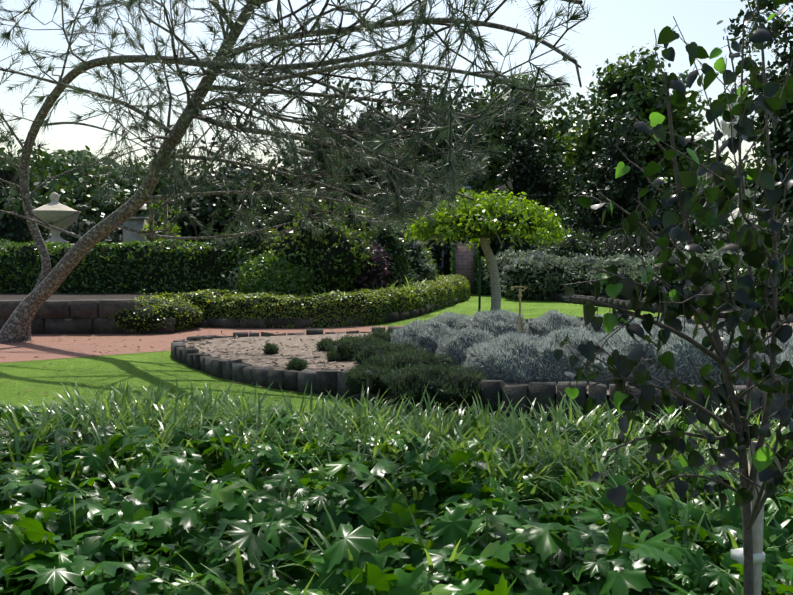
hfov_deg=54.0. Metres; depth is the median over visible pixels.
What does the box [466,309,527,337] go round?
lavender shrub
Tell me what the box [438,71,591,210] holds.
tree leaves
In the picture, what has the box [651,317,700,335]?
lavender shrub
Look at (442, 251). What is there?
lamp post
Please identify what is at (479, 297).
post
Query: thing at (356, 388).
rosemary shrub
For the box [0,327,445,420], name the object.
leaf litter
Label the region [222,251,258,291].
border shrub
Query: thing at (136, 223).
stone pedestal
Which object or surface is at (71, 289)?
tall hedge
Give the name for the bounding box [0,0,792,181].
sky
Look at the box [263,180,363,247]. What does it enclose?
border shrub
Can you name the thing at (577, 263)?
shrub
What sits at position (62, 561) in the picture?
groundcover plant
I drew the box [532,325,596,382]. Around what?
lavender shrub
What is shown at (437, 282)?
hedge
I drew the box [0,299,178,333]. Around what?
retaining wall blocks
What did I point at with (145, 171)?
tree
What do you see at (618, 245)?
shrub
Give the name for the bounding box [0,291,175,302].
terrace soil
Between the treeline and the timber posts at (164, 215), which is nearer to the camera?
the timber posts at (164, 215)
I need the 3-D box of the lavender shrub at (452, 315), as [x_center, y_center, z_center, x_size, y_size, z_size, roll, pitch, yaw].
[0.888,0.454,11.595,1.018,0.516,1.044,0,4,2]
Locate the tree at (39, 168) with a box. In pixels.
[0,133,76,219]
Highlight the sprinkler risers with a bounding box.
[366,371,372,410]
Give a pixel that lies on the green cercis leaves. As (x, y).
(762, 458)
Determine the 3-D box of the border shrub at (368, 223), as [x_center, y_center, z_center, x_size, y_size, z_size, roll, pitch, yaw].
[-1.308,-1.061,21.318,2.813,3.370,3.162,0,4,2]
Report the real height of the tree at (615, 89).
10.371 m
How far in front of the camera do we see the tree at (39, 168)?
28.10 m
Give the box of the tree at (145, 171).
[68,150,242,222]
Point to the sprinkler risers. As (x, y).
(369, 375)
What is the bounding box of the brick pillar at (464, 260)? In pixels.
[449,244,476,293]
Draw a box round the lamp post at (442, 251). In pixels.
[441,186,470,274]
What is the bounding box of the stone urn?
[33,192,80,245]
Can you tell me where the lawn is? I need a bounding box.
[0,293,782,433]
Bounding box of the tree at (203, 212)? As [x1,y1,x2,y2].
[154,136,340,242]
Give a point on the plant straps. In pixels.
(426, 422)
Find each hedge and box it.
[0,238,259,295]
[156,274,469,327]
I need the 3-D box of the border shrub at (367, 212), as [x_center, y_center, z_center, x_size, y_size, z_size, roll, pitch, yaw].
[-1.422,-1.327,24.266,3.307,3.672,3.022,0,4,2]
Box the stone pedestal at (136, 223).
[123,205,148,242]
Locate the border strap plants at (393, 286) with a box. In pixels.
[294,277,434,306]
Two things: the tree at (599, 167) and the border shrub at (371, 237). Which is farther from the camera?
the tree at (599, 167)
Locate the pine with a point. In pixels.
(16, 327)
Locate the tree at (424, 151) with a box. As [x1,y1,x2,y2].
[259,74,517,243]
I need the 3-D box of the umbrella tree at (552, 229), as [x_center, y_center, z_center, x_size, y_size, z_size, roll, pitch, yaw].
[1.927,-0.937,16.908,3.590,2.853,3.670,0,4,2]
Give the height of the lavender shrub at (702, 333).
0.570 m
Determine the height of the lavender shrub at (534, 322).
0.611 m
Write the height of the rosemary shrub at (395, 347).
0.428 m
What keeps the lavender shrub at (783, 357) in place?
on the soil at (303, 343)
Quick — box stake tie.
[731,548,764,564]
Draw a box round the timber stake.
[748,441,765,594]
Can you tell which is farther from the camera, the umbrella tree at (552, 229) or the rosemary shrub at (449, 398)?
the umbrella tree at (552, 229)
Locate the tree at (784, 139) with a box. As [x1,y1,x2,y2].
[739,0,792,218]
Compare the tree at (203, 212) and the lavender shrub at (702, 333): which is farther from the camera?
the tree at (203, 212)
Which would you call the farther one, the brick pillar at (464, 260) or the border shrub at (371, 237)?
the brick pillar at (464, 260)
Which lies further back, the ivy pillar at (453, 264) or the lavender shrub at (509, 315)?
the ivy pillar at (453, 264)
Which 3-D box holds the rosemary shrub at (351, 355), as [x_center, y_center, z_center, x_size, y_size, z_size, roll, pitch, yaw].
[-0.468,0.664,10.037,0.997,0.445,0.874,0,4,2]
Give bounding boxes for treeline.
[0,149,768,230]
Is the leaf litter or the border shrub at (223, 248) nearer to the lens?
the leaf litter
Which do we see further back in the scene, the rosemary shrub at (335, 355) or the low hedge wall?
the low hedge wall
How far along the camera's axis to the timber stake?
2.55 m
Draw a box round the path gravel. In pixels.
[0,326,401,362]
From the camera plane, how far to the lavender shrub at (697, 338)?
7.40 m
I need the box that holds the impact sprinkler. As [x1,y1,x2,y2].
[511,284,526,333]
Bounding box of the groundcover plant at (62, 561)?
[0,402,792,594]
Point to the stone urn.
(54, 209)
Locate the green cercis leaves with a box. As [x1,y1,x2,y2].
[565,13,777,496]
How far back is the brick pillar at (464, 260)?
25.49 m
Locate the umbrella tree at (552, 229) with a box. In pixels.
[402,187,570,311]
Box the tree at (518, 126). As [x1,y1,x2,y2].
[472,94,559,189]
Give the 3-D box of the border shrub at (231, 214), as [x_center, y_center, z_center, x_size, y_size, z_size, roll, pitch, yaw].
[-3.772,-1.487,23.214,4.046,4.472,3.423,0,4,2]
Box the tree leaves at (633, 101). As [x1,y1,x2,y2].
[560,43,725,200]
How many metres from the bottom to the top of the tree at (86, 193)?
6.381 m
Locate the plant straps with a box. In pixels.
[0,374,792,594]
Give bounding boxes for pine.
[0,0,587,342]
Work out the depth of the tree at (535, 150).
32.91 m
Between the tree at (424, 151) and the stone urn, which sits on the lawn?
the tree at (424, 151)
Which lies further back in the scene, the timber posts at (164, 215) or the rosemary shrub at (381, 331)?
the timber posts at (164, 215)
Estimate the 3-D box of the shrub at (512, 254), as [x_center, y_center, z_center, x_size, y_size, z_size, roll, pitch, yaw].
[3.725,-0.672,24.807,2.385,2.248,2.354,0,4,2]
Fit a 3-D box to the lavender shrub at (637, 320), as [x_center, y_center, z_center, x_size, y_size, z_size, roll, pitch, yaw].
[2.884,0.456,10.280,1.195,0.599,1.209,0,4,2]
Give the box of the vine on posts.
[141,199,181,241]
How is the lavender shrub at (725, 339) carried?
on the soil at (303, 343)
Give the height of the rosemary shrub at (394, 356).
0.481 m
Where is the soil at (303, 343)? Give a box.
[185,323,792,394]
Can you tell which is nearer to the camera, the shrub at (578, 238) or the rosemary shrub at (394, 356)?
the rosemary shrub at (394, 356)
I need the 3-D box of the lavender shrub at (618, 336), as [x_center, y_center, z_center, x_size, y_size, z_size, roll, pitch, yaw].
[2.309,0.594,7.923,1.244,0.660,1.279,0,4,2]
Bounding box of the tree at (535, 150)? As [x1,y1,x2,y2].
[465,110,585,250]
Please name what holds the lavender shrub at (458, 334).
on the soil at (303, 343)
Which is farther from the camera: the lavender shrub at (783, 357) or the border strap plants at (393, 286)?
the border strap plants at (393, 286)
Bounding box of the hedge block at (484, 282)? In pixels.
[476,254,516,294]
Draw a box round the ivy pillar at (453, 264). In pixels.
[450,244,478,292]
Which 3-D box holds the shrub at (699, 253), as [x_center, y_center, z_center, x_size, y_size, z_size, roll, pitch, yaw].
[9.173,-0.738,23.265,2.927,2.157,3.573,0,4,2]
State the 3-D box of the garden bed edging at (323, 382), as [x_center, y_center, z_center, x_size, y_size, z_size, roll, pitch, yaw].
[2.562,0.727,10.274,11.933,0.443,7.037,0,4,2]
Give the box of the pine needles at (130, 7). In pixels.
[0,0,591,245]
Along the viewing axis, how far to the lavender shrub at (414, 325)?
9.78 m
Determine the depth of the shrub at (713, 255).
18.11 m
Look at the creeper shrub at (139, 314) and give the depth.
14.42 m
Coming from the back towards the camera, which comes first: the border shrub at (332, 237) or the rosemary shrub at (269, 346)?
the border shrub at (332, 237)
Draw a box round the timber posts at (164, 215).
[145,200,175,241]
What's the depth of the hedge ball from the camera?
16.42 m
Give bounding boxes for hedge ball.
[232,250,314,295]
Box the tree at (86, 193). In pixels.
[0,145,162,223]
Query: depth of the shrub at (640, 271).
19.81 m
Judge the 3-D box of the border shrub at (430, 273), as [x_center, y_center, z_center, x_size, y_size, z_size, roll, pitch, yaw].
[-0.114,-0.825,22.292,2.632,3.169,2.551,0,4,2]
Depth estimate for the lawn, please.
9.69 m
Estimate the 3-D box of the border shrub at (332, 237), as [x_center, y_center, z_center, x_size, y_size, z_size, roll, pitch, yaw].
[-1.836,-0.754,17.602,2.784,3.219,2.588,0,4,2]
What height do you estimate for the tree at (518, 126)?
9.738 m
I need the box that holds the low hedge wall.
[190,298,457,327]
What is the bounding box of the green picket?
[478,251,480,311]
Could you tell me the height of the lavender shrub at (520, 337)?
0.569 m
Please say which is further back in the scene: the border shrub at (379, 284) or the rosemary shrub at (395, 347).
the border shrub at (379, 284)
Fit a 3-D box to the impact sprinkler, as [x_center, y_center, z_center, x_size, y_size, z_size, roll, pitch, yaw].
[1.405,0.316,8.947,0.183,0.935,0.046,0,4,2]
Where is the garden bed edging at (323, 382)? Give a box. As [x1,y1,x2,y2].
[171,315,792,430]
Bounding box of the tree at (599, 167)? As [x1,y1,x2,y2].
[562,107,690,242]
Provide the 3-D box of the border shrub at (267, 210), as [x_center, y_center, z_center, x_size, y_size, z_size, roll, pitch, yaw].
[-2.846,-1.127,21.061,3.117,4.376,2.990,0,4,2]
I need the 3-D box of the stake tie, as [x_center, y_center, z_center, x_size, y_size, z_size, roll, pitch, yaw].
[1.160,0.853,2.570,0.099,0.030,0.082,0,4,2]
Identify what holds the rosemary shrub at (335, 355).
on the soil at (303, 343)
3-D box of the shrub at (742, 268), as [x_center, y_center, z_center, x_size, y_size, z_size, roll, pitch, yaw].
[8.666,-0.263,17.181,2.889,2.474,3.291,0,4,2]
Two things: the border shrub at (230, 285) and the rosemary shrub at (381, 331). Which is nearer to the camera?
the rosemary shrub at (381, 331)
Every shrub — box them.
[110,289,205,333]
[198,207,277,289]
[214,175,291,233]
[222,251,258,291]
[236,175,307,227]
[259,193,375,292]
[262,342,279,353]
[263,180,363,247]
[284,357,309,370]
[313,337,332,350]
[325,332,387,360]
[325,350,340,361]
[339,197,395,227]
[341,198,379,237]
[343,360,400,395]
[348,240,397,289]
[352,340,416,366]
[357,217,423,287]
[365,346,452,369]
[366,327,393,342]
[377,362,485,404]
[390,318,456,355]
[391,223,437,281]
[416,236,439,280]
[427,311,472,329]
[436,327,494,365]
[459,330,542,382]
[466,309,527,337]
[477,246,541,296]
[500,245,571,299]
[525,309,581,337]
[532,227,605,260]
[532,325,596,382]
[546,246,614,296]
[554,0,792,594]
[577,249,644,300]
[578,312,641,334]
[579,325,668,386]
[588,223,674,262]
[618,248,705,302]
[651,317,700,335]
[653,332,716,386]
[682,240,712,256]
[685,236,746,306]
[697,318,761,338]
[702,331,766,385]
[726,240,792,313]
[759,334,792,383]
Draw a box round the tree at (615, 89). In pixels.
[578,67,694,197]
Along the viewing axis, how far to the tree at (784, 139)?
25.48 m
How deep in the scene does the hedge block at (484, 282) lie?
25.02 m
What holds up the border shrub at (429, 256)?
on the lawn
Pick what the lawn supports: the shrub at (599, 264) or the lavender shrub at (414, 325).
the shrub at (599, 264)

